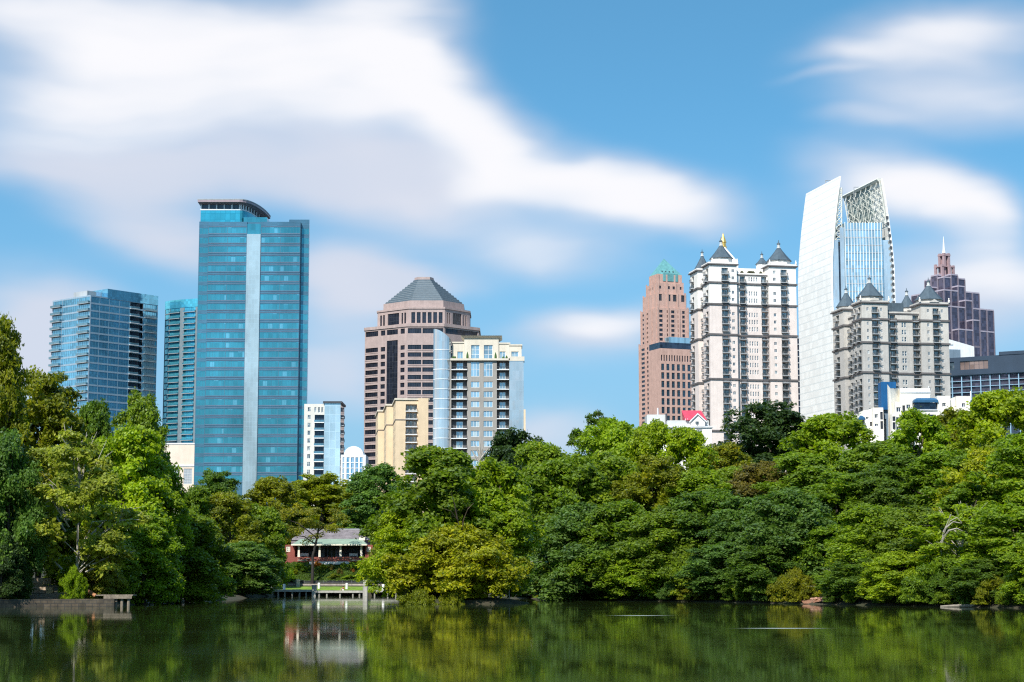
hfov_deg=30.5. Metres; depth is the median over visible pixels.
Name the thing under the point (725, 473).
broadleaf tree
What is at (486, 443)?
window
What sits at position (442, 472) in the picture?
broadleaf tree
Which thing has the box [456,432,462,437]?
balcony door
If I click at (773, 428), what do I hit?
broadleaf tree
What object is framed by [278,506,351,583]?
slender tree
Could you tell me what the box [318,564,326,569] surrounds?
flowering shrub
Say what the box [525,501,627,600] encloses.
layered tree
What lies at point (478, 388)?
apartment tower
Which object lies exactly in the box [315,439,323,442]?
balcony door
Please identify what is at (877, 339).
apartment tower
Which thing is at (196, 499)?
broadleaf tree
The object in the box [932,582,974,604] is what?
shore shrub
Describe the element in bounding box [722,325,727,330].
balcony door
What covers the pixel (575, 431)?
sparse tree
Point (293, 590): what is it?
dock
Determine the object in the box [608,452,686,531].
broadleaf tree
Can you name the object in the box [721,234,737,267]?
spire tower
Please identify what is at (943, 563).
broadleaf tree
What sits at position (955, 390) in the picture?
window
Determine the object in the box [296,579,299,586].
stone pedestal
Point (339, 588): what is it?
lawn
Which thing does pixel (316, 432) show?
balcony door
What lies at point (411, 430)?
balcony door
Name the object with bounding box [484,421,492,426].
window
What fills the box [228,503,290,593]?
broadleaf tree
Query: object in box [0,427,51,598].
layered tree
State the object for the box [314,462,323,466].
balcony door
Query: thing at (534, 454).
broadleaf tree
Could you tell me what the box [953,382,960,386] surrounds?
window
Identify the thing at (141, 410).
broadleaf tree
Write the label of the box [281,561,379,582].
shrub bank
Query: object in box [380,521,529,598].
island bush
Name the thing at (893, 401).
apartment block
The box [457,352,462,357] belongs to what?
penthouse window
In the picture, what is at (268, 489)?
broadleaf tree
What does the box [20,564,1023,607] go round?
ground
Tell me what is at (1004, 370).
office building
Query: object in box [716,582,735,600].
shore shrub
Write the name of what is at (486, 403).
window
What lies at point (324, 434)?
apartment tower
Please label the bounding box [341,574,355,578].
flowering shrub
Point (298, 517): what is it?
broadleaf tree
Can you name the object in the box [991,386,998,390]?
window
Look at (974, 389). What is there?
window
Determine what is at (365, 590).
stone pillar
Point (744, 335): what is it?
apartment tower
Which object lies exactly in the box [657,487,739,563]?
broadleaf tree
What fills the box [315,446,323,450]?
balcony door
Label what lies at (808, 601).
bank
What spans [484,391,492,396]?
window
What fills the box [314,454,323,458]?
balcony door
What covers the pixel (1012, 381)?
window
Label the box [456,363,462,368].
balcony door
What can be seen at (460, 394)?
balcony door
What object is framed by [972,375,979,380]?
window
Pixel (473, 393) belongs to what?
window
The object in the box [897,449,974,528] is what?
broadleaf tree
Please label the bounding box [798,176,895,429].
office tower
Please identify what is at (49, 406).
broadleaf tree
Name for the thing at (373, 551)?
layered tree
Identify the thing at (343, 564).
flowering shrub
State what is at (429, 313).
window
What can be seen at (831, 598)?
shore shrub
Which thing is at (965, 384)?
window
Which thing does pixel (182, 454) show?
building
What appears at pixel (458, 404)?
balcony door
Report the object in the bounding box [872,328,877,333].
balcony door
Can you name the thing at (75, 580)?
bush
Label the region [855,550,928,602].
layered tree
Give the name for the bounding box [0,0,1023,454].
sky
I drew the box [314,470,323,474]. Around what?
balcony door
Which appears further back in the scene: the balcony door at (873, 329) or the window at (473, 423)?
the balcony door at (873, 329)
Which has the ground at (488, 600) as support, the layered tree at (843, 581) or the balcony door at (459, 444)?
the layered tree at (843, 581)
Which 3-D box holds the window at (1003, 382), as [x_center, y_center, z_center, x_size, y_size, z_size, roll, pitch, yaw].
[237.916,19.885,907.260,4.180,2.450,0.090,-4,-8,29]
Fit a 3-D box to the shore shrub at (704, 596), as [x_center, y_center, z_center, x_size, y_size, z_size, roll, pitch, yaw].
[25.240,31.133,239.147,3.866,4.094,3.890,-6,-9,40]
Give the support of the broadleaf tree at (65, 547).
on the ground at (488, 600)
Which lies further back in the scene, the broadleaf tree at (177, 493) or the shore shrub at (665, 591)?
the shore shrub at (665, 591)
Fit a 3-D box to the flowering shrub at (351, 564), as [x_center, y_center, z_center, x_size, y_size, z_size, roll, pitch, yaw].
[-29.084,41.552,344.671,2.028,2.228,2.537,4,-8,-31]
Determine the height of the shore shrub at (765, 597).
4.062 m
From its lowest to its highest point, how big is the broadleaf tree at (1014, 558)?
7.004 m
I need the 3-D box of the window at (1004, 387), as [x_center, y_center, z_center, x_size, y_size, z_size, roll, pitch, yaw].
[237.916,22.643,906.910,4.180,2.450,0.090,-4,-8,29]
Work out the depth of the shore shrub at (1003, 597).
189.20 m
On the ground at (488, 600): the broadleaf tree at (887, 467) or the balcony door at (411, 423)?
the broadleaf tree at (887, 467)
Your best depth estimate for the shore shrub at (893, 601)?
204.66 m
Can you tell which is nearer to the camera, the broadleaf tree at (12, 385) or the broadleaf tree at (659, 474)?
the broadleaf tree at (12, 385)
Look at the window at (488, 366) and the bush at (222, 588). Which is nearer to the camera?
the bush at (222, 588)
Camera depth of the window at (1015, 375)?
905.56 m
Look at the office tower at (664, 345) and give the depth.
1164.20 m
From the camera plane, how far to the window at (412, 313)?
1014.18 m
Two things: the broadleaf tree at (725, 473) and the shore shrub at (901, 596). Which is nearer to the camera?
the shore shrub at (901, 596)
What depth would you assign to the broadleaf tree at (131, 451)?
219.40 m
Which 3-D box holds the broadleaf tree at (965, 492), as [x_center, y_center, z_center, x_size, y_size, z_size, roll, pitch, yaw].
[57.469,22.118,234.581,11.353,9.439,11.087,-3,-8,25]
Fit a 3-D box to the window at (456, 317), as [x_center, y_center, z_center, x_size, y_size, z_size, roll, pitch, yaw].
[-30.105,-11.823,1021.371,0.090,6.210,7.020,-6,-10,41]
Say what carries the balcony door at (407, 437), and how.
in the apartment block at (401, 424)
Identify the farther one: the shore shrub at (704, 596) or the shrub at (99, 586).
the shore shrub at (704, 596)
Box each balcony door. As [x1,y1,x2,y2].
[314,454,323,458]
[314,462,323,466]
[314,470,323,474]
[315,415,323,419]
[315,423,323,427]
[315,431,323,434]
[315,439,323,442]
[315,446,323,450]
[405,443,416,449]
[406,405,416,410]
[406,412,416,418]
[406,421,416,425]
[406,428,416,433]
[406,436,416,441]
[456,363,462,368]
[456,373,462,378]
[456,382,462,388]
[456,392,462,398]
[456,402,462,407]
[456,412,462,417]
[456,422,462,427]
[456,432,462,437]
[456,441,462,447]
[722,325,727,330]
[723,361,728,366]
[781,298,786,303]
[782,348,787,353]
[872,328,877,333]
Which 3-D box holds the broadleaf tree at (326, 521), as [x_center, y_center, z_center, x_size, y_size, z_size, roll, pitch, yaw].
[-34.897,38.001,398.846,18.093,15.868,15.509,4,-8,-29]
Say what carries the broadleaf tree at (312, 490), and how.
on the ground at (488, 600)
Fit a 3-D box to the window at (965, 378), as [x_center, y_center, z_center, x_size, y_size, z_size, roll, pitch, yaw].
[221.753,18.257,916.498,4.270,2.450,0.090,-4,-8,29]
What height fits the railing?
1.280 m
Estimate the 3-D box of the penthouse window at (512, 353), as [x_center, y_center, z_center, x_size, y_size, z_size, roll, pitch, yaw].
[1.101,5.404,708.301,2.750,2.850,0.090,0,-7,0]
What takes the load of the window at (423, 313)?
in the office tower at (415, 313)
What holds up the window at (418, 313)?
in the office tower at (415, 313)
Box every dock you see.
[272,589,311,595]
[316,591,362,595]
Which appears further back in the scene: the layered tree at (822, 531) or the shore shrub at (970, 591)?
the layered tree at (822, 531)
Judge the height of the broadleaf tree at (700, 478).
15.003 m
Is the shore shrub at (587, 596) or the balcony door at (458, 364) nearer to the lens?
the shore shrub at (587, 596)
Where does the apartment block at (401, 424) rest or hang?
on the ground at (488, 600)
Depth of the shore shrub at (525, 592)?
285.65 m
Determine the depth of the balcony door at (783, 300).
815.91 m
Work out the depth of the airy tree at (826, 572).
216.51 m
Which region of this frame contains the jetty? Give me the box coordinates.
[96,594,136,605]
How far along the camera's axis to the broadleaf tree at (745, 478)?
287.52 m
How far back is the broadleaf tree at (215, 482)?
349.41 m
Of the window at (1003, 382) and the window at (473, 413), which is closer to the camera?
the window at (473, 413)
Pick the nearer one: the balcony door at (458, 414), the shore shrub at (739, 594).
the shore shrub at (739, 594)
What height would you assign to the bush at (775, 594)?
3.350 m
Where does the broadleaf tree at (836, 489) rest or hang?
on the ground at (488, 600)
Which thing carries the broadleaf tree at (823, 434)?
on the ground at (488, 600)
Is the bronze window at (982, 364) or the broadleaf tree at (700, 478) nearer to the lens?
the broadleaf tree at (700, 478)
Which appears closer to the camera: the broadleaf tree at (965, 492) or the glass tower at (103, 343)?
the broadleaf tree at (965, 492)
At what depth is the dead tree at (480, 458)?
395.10 m
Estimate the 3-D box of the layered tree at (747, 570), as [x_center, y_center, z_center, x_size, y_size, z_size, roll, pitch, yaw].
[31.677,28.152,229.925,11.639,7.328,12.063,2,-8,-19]
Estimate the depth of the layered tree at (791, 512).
229.68 m
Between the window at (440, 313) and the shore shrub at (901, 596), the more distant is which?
the window at (440, 313)
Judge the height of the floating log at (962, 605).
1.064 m
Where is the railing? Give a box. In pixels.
[295,580,381,582]
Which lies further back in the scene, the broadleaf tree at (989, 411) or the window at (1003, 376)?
the window at (1003, 376)
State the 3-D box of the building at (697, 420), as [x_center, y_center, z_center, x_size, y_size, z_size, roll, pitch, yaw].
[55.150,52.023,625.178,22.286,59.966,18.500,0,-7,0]
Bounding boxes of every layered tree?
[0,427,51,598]
[0,531,31,598]
[53,503,147,599]
[175,511,242,602]
[273,548,295,588]
[353,507,442,599]
[368,539,380,556]
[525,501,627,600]
[565,498,658,589]
[578,557,612,596]
[599,545,669,596]
[607,505,707,595]
[719,541,806,597]
[730,486,836,582]
[777,522,841,585]
[813,552,878,598]
[821,502,918,584]
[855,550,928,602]
[862,505,966,579]
[929,445,1021,513]
[935,558,1011,600]
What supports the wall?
on the ground at (488, 600)
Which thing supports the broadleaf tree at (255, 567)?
on the ground at (488, 600)
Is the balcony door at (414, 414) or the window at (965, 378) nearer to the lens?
the balcony door at (414, 414)
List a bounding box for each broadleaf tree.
[0,313,37,536]
[2,365,93,577]
[33,464,124,585]
[72,398,114,440]
[80,422,176,583]
[111,386,172,500]
[120,455,195,602]
[122,512,185,604]
[181,485,217,577]
[187,467,246,536]
[207,491,265,576]
[218,541,283,595]
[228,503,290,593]
[241,475,304,544]
[275,471,363,528]
[286,501,318,532]
[316,483,377,524]
[333,461,409,544]
[353,444,523,591]
[419,469,518,595]
[458,455,548,597]
[481,425,543,489]
[512,440,581,513]
[514,487,551,597]
[518,454,617,573]
[567,415,638,465]
[571,449,648,510]
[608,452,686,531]
[626,418,686,469]
[637,546,716,598]
[644,467,732,540]
[654,425,721,488]
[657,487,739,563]
[673,541,741,597]
[695,494,763,569]
[706,440,754,491]
[712,399,806,474]
[714,465,742,495]
[725,459,790,499]
[749,451,833,529]
[777,410,878,493]
[801,470,869,530]
[830,440,911,494]
[835,476,920,529]
[858,452,929,506]
[886,407,950,471]
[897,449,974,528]
[900,552,976,602]
[933,481,1002,549]
[935,406,972,455]
[940,502,1023,573]
[944,386,1023,478]
[962,432,1023,508]
[994,538,1023,603]
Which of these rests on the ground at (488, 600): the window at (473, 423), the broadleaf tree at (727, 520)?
the broadleaf tree at (727, 520)
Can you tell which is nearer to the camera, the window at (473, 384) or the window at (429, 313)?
the window at (473, 384)
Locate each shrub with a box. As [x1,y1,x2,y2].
[78,556,128,598]
[293,563,307,571]
[314,561,321,566]
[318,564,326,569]
[327,574,339,577]
[340,562,347,567]
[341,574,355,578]
[347,562,358,569]
[510,588,532,597]
[574,581,593,597]
[592,581,623,599]
[623,585,648,599]
[637,580,661,599]
[655,580,693,599]
[668,585,701,599]
[698,574,722,600]
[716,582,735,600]
[731,581,760,600]
[753,570,785,601]
[765,566,817,602]
[820,583,842,601]
[841,573,869,602]
[864,579,888,603]
[874,581,899,603]
[894,574,925,603]
[909,570,953,604]
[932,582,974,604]
[956,580,994,604]
[970,574,1010,604]
[994,581,1023,604]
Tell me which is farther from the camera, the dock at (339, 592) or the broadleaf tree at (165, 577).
the dock at (339, 592)
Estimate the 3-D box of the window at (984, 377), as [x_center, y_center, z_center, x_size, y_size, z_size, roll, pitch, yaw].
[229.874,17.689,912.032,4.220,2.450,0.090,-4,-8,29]
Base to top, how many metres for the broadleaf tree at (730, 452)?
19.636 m
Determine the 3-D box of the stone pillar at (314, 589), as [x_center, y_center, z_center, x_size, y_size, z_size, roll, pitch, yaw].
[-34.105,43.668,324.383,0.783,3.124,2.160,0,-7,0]
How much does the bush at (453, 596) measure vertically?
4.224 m
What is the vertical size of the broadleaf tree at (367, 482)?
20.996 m
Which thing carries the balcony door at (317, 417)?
in the apartment tower at (324, 434)
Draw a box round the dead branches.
[442,493,471,529]
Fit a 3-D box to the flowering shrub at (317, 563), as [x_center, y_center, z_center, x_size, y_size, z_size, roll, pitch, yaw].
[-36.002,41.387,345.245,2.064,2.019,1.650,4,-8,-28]
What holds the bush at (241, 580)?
on the ground at (488, 600)
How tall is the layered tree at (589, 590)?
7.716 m
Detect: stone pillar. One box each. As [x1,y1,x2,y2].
[312,585,316,595]
[363,585,367,595]
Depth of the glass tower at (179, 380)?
1047.15 m
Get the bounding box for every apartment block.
[340,446,368,485]
[375,398,428,508]
[849,382,971,449]
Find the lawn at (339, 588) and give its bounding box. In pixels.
[275,587,381,589]
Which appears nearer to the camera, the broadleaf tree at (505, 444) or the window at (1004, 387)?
the broadleaf tree at (505, 444)
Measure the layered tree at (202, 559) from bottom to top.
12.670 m
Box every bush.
[57,563,88,598]
[207,572,238,596]
[224,562,254,594]
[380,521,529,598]
[389,587,439,604]
[438,589,464,603]
[771,587,799,597]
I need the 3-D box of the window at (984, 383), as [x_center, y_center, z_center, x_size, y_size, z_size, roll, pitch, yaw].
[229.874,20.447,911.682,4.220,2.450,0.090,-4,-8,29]
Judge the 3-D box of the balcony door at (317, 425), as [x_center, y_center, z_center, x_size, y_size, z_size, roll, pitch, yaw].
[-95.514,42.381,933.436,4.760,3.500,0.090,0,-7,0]
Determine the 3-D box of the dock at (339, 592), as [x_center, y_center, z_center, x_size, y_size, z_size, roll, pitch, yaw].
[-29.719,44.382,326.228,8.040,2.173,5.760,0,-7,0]
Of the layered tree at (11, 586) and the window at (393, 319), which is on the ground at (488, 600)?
the layered tree at (11, 586)
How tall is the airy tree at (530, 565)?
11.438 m
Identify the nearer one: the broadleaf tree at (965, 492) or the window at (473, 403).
the broadleaf tree at (965, 492)
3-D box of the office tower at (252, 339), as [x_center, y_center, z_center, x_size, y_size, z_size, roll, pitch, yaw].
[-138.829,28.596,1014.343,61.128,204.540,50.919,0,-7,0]
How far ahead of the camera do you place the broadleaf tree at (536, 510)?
286.27 m
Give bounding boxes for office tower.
[194,199,309,503]
[364,277,480,468]
[638,259,691,426]
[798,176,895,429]
[911,236,995,356]
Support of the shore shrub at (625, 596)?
on the ground at (488, 600)
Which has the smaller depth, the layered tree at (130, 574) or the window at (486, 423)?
the layered tree at (130, 574)
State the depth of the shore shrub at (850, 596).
210.50 m
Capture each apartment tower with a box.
[303,401,345,508]
[433,329,525,468]
[688,240,798,471]
[830,276,950,454]
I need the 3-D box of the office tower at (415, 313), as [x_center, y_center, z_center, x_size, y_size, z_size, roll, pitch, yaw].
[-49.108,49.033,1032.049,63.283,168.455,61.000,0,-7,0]
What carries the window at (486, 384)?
in the apartment tower at (478, 388)
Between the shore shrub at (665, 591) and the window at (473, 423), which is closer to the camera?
the shore shrub at (665, 591)
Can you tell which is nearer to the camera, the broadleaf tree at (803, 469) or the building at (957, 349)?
the broadleaf tree at (803, 469)
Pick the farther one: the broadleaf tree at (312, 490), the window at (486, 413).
the window at (486, 413)
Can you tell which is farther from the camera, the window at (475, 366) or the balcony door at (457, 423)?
the window at (475, 366)
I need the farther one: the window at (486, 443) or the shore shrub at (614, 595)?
the window at (486, 443)
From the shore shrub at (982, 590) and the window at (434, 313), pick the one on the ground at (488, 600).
the shore shrub at (982, 590)
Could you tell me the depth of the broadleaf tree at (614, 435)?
329.77 m
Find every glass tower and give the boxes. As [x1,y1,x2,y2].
[48,289,157,444]
[162,298,197,442]
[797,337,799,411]
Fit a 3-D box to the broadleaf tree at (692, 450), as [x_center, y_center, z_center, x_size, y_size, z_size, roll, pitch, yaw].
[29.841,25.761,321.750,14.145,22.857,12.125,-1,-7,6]
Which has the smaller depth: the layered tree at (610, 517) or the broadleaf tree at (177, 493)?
the broadleaf tree at (177, 493)
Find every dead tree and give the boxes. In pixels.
[471,441,487,461]
[940,514,961,554]
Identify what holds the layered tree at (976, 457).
on the ground at (488, 600)
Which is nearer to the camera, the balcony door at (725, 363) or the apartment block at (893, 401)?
the apartment block at (893, 401)
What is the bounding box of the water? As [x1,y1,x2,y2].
[0,596,1023,681]
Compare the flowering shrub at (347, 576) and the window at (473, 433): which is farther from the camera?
the window at (473, 433)
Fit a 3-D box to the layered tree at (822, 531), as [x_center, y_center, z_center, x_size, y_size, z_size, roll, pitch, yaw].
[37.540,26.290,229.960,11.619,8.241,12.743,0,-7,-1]
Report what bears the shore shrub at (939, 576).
on the ground at (488, 600)
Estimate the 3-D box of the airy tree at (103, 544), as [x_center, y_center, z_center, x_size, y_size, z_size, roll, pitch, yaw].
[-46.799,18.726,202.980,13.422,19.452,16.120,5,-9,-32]
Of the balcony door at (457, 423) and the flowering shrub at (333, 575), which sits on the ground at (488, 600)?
the flowering shrub at (333, 575)
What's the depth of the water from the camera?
84.64 m
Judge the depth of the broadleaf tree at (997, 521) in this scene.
197.35 m
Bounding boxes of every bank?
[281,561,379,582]
[801,596,838,603]
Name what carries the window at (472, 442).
in the apartment tower at (478, 388)
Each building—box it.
[164,443,194,512]
[645,408,712,467]
[949,339,973,357]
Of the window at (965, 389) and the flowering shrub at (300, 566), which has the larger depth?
the window at (965, 389)
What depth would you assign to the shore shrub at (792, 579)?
220.95 m
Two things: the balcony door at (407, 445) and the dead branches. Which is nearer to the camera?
the dead branches
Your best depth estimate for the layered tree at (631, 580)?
247.68 m
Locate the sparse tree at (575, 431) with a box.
[566,410,607,454]
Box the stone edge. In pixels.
[0,599,115,606]
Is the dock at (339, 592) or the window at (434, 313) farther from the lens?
the window at (434, 313)
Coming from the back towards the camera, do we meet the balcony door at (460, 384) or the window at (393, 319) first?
the window at (393, 319)
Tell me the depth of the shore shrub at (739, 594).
230.41 m
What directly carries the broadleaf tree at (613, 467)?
on the ground at (488, 600)
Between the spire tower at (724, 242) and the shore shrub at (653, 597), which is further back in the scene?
the spire tower at (724, 242)
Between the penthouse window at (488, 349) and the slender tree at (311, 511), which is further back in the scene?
the penthouse window at (488, 349)
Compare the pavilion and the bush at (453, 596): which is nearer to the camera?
the bush at (453, 596)
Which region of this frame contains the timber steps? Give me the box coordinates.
[32,578,51,592]
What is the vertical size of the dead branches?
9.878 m
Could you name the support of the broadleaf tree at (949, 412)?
on the ground at (488, 600)
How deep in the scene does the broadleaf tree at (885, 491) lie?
255.27 m
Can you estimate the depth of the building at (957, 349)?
1060.43 m
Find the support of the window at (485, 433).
in the apartment tower at (478, 388)
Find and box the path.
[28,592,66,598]
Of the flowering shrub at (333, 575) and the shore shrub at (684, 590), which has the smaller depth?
the shore shrub at (684, 590)
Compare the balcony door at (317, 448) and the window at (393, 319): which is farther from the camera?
the window at (393, 319)
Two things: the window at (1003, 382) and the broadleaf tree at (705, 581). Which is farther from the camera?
the window at (1003, 382)
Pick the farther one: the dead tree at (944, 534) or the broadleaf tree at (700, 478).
the broadleaf tree at (700, 478)
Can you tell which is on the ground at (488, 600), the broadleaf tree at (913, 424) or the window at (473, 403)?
the broadleaf tree at (913, 424)
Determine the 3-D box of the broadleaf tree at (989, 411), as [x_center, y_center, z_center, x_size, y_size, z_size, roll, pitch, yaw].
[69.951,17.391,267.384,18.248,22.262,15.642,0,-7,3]
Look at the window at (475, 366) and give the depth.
704.56 m
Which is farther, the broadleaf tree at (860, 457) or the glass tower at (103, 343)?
the glass tower at (103, 343)
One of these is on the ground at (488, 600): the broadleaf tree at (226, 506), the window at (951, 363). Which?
the broadleaf tree at (226, 506)
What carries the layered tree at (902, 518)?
on the ground at (488, 600)
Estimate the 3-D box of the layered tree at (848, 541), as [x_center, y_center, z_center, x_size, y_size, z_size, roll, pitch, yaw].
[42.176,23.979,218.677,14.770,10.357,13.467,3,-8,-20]
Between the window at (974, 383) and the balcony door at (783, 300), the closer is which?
the balcony door at (783, 300)
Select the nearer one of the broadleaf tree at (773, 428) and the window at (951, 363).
the broadleaf tree at (773, 428)
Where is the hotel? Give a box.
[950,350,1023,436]
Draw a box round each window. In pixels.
[387,329,397,334]
[388,313,398,324]
[411,312,414,322]
[417,312,420,322]
[422,312,425,322]
[428,312,431,322]
[433,312,436,322]
[439,312,442,322]
[453,313,460,324]
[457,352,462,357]
[471,345,478,357]
[471,362,479,375]
[471,382,478,386]
[471,391,478,396]
[471,401,478,406]
[471,411,478,416]
[471,421,478,426]
[471,431,478,436]
[471,441,478,446]
[483,431,492,436]
[483,441,492,446]
[484,345,492,357]
[484,362,492,375]
[484,382,492,386]
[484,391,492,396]
[484,401,492,406]
[484,411,492,416]
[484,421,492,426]
[511,352,518,355]
[950,362,953,370]
[953,376,960,381]
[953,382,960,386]
[953,388,960,392]
[960,360,987,369]
[962,376,970,380]
[963,381,970,386]
[963,387,970,391]
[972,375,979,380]
[972,381,979,385]
[972,387,979,391]
[981,375,989,379]
[982,380,989,385]
[982,386,989,390]
[991,374,998,379]
[991,380,998,384]
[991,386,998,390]
[1000,374,1008,378]
[1001,379,1008,384]
[1001,385,1008,389]
[1010,373,1017,378]
[1010,379,1017,383]
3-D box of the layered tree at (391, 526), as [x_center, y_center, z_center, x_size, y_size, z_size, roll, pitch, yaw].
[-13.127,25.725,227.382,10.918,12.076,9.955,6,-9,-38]
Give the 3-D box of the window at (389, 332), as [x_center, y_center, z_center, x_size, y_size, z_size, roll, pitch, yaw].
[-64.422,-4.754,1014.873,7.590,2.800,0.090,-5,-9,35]
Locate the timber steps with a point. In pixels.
(38, 583)
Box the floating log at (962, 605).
[940,604,974,606]
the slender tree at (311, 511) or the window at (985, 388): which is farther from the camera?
the window at (985, 388)
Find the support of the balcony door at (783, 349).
in the apartment tower at (744, 335)
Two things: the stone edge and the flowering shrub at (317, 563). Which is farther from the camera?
the flowering shrub at (317, 563)
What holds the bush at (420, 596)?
on the ground at (488, 600)
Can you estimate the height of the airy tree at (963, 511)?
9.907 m
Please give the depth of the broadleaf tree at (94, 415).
267.43 m
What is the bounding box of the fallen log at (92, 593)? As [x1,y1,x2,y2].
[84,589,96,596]
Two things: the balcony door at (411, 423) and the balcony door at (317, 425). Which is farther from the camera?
the balcony door at (317, 425)
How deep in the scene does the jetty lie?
199.29 m
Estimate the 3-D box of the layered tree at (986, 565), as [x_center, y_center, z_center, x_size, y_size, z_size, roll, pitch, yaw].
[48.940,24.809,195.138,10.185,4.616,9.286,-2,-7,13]
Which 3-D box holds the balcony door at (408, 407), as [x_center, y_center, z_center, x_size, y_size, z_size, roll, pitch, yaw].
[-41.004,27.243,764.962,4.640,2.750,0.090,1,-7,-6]
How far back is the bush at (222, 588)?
265.71 m
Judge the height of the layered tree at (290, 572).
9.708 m
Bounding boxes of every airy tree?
[14,425,152,597]
[488,510,540,598]
[808,569,842,592]
[898,501,997,564]
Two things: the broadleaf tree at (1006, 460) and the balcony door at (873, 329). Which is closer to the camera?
the broadleaf tree at (1006, 460)
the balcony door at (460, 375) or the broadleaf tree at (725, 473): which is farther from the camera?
the balcony door at (460, 375)
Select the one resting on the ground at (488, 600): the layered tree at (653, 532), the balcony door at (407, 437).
the layered tree at (653, 532)
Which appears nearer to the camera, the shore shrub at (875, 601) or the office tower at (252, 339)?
the shore shrub at (875, 601)
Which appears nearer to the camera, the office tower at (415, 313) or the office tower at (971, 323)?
the office tower at (415, 313)
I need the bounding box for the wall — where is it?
[274,584,381,585]
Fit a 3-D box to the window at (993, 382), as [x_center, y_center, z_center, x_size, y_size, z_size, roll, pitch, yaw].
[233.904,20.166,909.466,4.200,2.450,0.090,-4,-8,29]
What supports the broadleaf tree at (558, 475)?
on the ground at (488, 600)
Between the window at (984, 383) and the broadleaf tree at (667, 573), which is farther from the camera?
the window at (984, 383)
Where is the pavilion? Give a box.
[285,529,374,563]
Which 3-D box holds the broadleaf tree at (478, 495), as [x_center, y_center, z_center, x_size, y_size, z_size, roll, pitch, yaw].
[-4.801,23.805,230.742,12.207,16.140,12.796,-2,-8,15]

